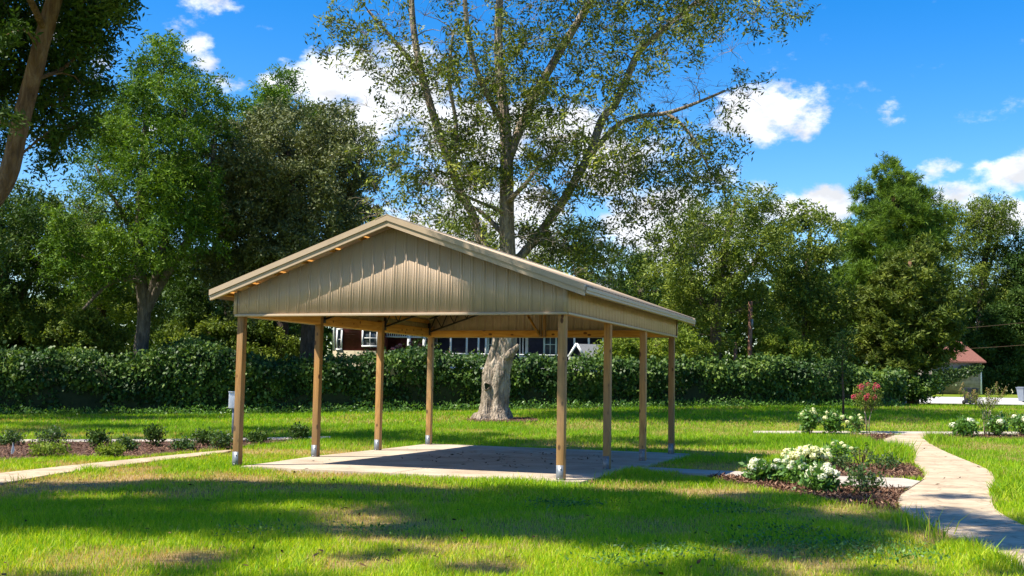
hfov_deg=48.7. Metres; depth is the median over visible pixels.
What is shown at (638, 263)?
leafy tree
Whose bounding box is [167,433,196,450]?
shrub
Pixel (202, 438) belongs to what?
shrub
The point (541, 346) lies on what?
house
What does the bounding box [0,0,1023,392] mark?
sky
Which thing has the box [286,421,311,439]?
shrub
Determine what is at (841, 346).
young tree
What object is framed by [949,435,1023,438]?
mulch bed
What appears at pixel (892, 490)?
mulch chips
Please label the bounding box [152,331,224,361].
bushy tree
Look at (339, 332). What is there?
window
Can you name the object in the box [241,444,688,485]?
pavilion floor
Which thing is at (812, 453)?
hydrangea
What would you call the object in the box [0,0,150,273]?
shade tree
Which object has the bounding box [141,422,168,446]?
shrub
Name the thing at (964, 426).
hydrangea
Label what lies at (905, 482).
side path
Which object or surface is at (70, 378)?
hedge
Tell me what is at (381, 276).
pavilion
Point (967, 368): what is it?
garage
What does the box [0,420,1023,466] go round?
grass
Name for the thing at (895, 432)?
path
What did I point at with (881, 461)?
shrub
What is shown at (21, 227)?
leafy tree
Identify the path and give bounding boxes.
[0,450,230,484]
[21,436,329,441]
[643,467,918,489]
[753,431,1018,434]
[884,433,1023,569]
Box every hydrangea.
[738,457,779,481]
[764,454,797,482]
[774,444,832,465]
[778,455,816,485]
[791,461,845,491]
[795,403,822,434]
[816,408,852,433]
[823,438,856,465]
[845,412,868,432]
[947,415,981,435]
[980,411,1014,435]
[1008,412,1023,434]
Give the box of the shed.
[567,343,603,371]
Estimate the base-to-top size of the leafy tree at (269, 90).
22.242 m
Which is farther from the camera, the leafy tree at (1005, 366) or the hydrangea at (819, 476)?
the leafy tree at (1005, 366)
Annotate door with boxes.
[519,338,527,357]
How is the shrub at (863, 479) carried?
on the mulch bed at (824, 495)
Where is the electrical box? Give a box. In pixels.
[228,391,234,437]
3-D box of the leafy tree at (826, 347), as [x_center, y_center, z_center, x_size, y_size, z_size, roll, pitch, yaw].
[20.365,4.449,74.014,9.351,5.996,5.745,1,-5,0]
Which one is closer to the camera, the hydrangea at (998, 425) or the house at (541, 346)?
the hydrangea at (998, 425)
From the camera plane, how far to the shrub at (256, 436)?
30.56 m
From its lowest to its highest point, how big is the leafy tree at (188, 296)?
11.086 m
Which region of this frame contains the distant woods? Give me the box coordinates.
[24,265,1023,394]
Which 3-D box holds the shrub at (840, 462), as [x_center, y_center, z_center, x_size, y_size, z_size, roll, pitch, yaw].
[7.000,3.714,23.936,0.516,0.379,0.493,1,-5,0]
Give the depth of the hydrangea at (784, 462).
20.54 m
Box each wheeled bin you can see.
[961,388,978,403]
[1015,387,1023,401]
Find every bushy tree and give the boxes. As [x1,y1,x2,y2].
[0,302,134,362]
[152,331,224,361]
[750,323,821,369]
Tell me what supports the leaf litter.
on the ground at (187, 553)
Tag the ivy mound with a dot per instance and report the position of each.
(933, 384)
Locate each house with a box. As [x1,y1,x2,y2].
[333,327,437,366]
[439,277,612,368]
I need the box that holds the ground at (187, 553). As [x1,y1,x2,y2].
[0,394,1023,575]
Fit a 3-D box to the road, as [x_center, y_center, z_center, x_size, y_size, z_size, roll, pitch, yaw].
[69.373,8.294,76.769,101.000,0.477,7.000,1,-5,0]
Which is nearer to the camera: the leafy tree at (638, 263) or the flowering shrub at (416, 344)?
the flowering shrub at (416, 344)
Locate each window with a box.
[336,328,342,349]
[361,330,376,346]
[487,338,492,353]
[543,338,556,358]
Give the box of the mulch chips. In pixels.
[0,415,1023,509]
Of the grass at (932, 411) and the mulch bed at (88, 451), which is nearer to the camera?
the mulch bed at (88, 451)
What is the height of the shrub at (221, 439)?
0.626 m
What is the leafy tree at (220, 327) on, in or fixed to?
on the ground at (187, 553)
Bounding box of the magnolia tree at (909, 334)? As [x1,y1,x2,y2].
[835,230,972,403]
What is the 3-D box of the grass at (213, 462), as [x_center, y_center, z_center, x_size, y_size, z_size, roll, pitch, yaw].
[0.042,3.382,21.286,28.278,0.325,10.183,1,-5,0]
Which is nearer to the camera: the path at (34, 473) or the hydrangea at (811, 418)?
the path at (34, 473)
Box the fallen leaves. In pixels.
[1,462,897,574]
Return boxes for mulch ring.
[467,417,536,422]
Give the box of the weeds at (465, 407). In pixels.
[0,395,904,415]
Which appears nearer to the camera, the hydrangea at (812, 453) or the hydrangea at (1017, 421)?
the hydrangea at (812, 453)
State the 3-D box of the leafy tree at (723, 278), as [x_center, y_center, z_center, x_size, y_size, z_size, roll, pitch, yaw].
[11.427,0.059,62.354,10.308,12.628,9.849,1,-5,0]
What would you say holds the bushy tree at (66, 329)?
on the ground at (187, 553)
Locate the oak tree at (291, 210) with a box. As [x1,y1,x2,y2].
[175,92,395,366]
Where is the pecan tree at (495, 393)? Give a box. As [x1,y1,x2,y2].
[305,0,820,419]
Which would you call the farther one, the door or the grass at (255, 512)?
the door
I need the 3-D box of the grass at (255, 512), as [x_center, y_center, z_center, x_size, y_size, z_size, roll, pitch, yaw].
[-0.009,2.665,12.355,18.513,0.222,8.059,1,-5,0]
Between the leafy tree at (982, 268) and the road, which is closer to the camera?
the road
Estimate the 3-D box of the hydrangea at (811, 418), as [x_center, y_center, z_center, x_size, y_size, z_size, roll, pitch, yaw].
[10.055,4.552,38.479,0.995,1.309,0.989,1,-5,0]
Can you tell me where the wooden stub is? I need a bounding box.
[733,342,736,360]
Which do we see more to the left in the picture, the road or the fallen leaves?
the fallen leaves
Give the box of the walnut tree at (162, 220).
[25,29,252,357]
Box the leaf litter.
[305,444,978,520]
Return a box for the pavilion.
[209,214,695,479]
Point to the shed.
(578, 349)
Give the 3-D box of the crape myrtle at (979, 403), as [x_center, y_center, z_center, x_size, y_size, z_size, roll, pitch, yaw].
[16.248,4.155,38.946,1.592,1.913,1.496,1,-5,0]
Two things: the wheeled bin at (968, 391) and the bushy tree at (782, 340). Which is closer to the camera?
the bushy tree at (782, 340)
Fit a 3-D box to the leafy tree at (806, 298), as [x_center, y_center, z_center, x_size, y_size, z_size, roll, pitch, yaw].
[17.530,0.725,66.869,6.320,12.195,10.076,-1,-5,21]
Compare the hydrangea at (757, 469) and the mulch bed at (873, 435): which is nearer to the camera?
the hydrangea at (757, 469)
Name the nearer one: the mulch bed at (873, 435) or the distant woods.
the mulch bed at (873, 435)
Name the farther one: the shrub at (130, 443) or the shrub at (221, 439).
the shrub at (221, 439)
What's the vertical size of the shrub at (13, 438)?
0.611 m
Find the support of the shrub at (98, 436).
on the mulch bed at (88, 451)
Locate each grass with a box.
[0,403,1023,429]
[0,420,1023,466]
[0,449,1023,511]
[0,492,1023,575]
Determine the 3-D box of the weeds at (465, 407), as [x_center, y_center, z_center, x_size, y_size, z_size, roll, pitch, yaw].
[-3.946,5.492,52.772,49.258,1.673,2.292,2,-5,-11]
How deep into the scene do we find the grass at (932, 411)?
47.33 m
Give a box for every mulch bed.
[0,440,282,461]
[711,476,901,509]
[831,464,923,479]
[855,434,887,440]
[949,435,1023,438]
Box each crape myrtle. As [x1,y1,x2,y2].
[849,379,883,432]
[958,382,1006,435]
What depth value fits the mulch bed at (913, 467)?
23.64 m
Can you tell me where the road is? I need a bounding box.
[906,397,1023,404]
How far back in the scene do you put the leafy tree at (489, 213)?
75.78 m
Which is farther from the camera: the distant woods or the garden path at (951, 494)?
the distant woods
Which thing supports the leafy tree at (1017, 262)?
on the ground at (187, 553)
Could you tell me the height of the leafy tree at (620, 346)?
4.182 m
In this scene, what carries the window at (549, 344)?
in the house at (541, 346)
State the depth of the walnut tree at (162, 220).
52.84 m
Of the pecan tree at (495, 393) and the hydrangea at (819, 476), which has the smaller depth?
the hydrangea at (819, 476)
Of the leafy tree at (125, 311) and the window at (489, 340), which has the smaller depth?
the window at (489, 340)
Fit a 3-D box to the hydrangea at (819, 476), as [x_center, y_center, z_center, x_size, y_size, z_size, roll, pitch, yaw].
[5.129,3.214,18.878,0.787,0.699,0.798,-4,-7,44]
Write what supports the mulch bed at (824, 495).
on the ground at (187, 553)
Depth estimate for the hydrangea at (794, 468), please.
20.20 m
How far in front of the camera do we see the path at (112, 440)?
31.14 m
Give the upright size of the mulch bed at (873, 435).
0.181 m
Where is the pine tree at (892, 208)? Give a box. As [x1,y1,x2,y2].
[824,150,960,331]
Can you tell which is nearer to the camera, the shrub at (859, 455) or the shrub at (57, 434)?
the shrub at (859, 455)
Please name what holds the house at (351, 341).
on the ground at (187, 553)
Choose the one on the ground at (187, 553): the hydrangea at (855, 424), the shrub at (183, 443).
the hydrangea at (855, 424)
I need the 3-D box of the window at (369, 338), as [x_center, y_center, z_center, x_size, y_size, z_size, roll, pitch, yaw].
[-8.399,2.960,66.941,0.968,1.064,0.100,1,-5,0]
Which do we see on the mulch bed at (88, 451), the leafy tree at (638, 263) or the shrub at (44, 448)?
the shrub at (44, 448)
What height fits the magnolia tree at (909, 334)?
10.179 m
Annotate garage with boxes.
[918,342,985,393]
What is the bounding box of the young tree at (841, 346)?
[819,327,868,414]
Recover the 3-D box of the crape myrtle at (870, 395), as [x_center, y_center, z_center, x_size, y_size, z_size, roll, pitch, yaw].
[12.383,4.085,39.337,1.228,1.973,1.218,1,-5,0]
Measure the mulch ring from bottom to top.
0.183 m
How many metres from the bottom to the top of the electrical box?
1.382 m
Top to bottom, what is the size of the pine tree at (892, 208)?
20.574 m
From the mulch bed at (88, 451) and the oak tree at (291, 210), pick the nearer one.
the mulch bed at (88, 451)
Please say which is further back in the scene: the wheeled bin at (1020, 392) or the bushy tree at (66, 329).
the wheeled bin at (1020, 392)
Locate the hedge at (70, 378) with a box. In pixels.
[0,334,908,415]
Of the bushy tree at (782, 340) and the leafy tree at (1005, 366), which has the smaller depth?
the bushy tree at (782, 340)
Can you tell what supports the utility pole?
on the ground at (187, 553)
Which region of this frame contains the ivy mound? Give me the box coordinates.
[905,370,948,404]
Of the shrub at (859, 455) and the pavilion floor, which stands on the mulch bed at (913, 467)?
the shrub at (859, 455)
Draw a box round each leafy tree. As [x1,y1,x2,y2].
[0,163,76,346]
[19,191,177,356]
[149,310,330,363]
[154,241,300,353]
[217,60,352,359]
[428,190,598,270]
[555,237,724,368]
[585,326,717,370]
[625,179,803,361]
[753,198,861,356]
[759,312,870,371]
[935,188,1023,388]
[944,296,1023,394]
[978,225,1023,348]
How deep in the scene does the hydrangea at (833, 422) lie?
38.46 m
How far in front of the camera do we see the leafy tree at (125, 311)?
72.93 m
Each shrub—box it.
[0,429,28,445]
[26,437,72,456]
[32,425,72,444]
[85,425,113,449]
[93,439,126,456]
[111,433,140,450]
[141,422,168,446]
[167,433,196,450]
[191,425,218,445]
[207,429,232,448]
[243,426,273,443]
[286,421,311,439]
[390,337,450,359]
[832,455,855,469]
[842,460,886,492]
[848,443,873,463]
[862,450,904,469]
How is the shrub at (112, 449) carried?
on the mulch bed at (88, 451)
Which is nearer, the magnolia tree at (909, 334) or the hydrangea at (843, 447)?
the hydrangea at (843, 447)
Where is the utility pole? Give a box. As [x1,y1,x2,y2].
[747,301,752,357]

